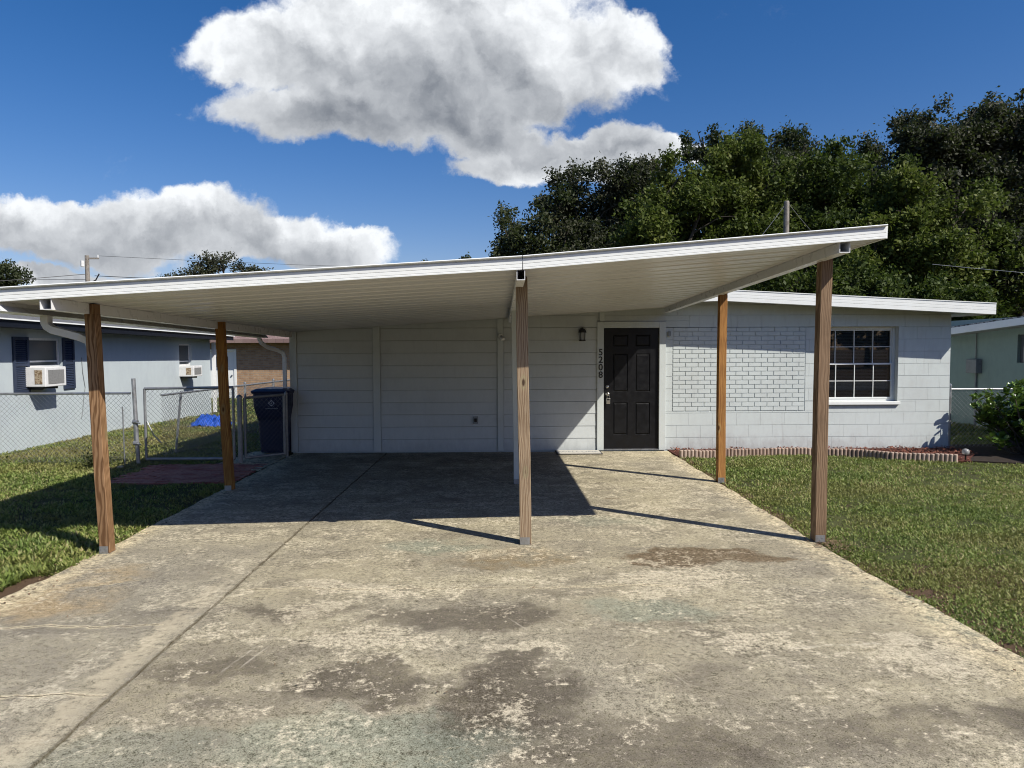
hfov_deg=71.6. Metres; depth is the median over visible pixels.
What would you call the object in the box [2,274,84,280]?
power line
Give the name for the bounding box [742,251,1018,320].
broadleaf tree
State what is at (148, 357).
neighbour house
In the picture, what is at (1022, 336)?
window
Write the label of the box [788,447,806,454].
garden edging
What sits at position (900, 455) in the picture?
garden edging
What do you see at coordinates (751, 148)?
broadleaf tree
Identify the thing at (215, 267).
sparse tree
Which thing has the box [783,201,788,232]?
vent pipe
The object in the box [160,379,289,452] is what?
chain link fence
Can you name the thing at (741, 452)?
garden edging
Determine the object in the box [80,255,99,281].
utility pole
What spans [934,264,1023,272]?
service wire
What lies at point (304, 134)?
sky
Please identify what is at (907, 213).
broadleaf tree
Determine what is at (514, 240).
oak tree
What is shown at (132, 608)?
driveway
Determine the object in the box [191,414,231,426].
tarp
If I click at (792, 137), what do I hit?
oak tree
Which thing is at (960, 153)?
oak tree
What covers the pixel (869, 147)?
slender tree
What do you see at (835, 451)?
garden edging
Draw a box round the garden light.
[962,448,969,459]
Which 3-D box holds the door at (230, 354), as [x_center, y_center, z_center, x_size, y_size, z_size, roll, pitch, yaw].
[-12.174,-0.360,29.829,1.010,2.010,0.110,0,3,-1]
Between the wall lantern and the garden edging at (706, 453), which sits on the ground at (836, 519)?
the garden edging at (706, 453)
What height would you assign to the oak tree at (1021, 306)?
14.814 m
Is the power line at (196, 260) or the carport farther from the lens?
the power line at (196, 260)
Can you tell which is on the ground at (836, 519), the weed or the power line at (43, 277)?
the weed
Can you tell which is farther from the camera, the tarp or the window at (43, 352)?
the tarp
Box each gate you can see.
[143,386,235,460]
[243,394,285,458]
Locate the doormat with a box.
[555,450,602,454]
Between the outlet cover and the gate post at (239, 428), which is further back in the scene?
the outlet cover
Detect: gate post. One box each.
[236,394,242,462]
[284,391,288,456]
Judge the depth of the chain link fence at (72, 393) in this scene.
10.61 m
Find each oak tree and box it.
[0,258,36,286]
[420,252,471,261]
[485,180,585,259]
[522,149,680,252]
[678,115,818,237]
[863,85,1023,256]
[987,146,1023,317]
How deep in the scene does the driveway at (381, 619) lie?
4.01 m
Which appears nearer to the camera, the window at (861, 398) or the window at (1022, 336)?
the window at (861, 398)
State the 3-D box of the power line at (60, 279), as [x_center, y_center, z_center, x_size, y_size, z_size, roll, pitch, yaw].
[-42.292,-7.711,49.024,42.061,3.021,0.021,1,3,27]
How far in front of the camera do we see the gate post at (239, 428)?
10.70 m
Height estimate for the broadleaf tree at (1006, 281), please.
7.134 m
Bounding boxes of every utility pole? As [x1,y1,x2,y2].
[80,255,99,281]
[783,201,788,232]
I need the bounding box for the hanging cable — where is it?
[81,357,85,415]
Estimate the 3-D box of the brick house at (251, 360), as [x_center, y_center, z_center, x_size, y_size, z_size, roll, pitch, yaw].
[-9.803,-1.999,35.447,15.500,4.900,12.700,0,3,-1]
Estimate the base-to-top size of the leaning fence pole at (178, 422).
1.104 m
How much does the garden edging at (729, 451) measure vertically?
0.154 m
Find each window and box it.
[29,338,58,366]
[179,344,189,365]
[829,327,899,404]
[1020,334,1023,362]
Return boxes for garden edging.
[679,450,697,458]
[698,450,715,457]
[715,448,732,456]
[733,449,750,456]
[751,448,768,455]
[769,448,787,455]
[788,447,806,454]
[807,448,811,455]
[828,448,846,456]
[847,449,867,457]
[868,450,889,459]
[890,452,911,460]
[912,453,934,461]
[935,453,957,462]
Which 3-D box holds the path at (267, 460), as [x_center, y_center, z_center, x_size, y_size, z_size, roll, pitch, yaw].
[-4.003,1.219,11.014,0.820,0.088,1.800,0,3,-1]
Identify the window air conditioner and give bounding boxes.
[24,366,65,389]
[179,365,201,377]
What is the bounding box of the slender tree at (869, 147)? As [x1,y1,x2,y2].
[769,123,891,216]
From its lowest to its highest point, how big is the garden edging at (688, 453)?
0.154 m
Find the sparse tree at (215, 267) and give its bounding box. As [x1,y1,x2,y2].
[157,250,273,276]
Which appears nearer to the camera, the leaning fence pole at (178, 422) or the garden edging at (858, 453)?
the garden edging at (858, 453)
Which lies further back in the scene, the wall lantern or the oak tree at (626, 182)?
the oak tree at (626, 182)
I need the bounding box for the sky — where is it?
[0,0,1023,285]
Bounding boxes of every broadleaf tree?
[604,142,762,247]
[673,123,823,241]
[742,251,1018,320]
[760,134,925,290]
[833,160,1023,317]
[977,224,1023,315]
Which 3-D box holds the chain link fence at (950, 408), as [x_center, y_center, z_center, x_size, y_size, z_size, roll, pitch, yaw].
[8.704,0.601,11.912,2.795,1.230,0.060,0,3,0]
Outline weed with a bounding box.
[65,446,122,467]
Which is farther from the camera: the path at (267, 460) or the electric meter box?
the electric meter box
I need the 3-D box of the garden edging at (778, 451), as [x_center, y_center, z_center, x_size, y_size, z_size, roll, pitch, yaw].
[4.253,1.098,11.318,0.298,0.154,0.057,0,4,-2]
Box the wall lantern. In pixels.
[578,327,586,340]
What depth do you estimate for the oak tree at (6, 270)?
39.53 m
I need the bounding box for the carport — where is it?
[0,224,887,553]
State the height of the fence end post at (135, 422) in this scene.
1.372 m
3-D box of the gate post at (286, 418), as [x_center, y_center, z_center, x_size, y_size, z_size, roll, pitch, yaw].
[-3.585,0.681,11.294,0.060,1.130,0.060,0,3,-1]
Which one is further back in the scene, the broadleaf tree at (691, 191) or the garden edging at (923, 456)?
the broadleaf tree at (691, 191)
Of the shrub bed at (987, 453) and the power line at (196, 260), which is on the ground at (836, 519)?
the shrub bed at (987, 453)
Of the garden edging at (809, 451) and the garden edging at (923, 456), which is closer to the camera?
the garden edging at (923, 456)
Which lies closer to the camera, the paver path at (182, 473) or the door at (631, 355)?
the paver path at (182, 473)
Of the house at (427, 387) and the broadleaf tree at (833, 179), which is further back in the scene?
the broadleaf tree at (833, 179)
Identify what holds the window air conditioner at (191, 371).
attached to the neighbour house at (148, 357)
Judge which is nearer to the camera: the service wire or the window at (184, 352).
the window at (184, 352)
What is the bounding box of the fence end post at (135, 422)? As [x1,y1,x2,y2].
[131,378,140,464]
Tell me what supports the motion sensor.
attached to the house at (427, 387)
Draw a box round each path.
[110,464,266,484]
[218,451,285,470]
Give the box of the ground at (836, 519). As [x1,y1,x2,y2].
[0,351,1023,655]
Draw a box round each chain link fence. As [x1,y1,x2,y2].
[0,392,132,462]
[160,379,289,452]
[948,383,1012,447]
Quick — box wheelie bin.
[251,387,294,452]
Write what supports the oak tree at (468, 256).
on the ground at (836, 519)
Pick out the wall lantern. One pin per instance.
(582, 331)
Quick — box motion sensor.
[498,333,504,340]
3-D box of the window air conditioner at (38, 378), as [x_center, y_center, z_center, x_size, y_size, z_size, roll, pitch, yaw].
[-8.337,-0.108,12.675,0.416,0.395,0.595,0,3,-1]
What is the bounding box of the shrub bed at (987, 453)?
[950,444,1023,463]
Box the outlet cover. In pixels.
[473,416,477,423]
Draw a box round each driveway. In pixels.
[0,453,386,767]
[33,451,1023,767]
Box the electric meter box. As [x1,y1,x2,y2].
[966,333,981,424]
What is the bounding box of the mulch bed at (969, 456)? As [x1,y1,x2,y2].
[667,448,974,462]
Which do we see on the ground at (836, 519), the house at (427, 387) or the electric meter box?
the house at (427, 387)
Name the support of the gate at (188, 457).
attached to the fence end post at (135, 422)
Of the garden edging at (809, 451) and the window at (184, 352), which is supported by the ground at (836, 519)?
the garden edging at (809, 451)
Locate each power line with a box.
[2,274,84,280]
[31,279,84,279]
[109,256,323,265]
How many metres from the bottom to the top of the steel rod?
0.960 m
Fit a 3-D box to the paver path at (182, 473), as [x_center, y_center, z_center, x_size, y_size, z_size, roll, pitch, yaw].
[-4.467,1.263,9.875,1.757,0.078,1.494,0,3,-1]
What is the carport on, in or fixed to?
on the driveway at (381, 619)
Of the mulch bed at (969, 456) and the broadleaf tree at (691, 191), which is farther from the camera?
the broadleaf tree at (691, 191)
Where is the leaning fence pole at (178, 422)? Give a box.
[175,391,181,451]
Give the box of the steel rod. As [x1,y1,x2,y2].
[122,406,125,464]
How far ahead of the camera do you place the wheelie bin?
11.48 m
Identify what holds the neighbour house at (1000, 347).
on the ground at (836, 519)
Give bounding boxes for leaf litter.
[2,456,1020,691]
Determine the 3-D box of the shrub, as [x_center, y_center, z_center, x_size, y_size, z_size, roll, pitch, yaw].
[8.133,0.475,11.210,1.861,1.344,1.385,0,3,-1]
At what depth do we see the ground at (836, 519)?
7.84 m
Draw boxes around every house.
[0,314,234,452]
[210,335,289,397]
[289,290,996,452]
[950,316,1023,430]
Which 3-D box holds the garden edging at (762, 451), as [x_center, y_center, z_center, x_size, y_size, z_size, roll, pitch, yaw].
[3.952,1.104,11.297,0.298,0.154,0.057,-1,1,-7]
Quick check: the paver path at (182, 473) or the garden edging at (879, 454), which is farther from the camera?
the garden edging at (879, 454)
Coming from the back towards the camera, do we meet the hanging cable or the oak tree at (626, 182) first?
the oak tree at (626, 182)
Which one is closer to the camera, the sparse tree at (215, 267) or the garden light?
the garden light
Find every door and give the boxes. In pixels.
[210,351,234,397]
[604,328,658,448]
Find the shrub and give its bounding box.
[969,378,1023,453]
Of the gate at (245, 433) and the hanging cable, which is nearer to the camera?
the gate at (245, 433)

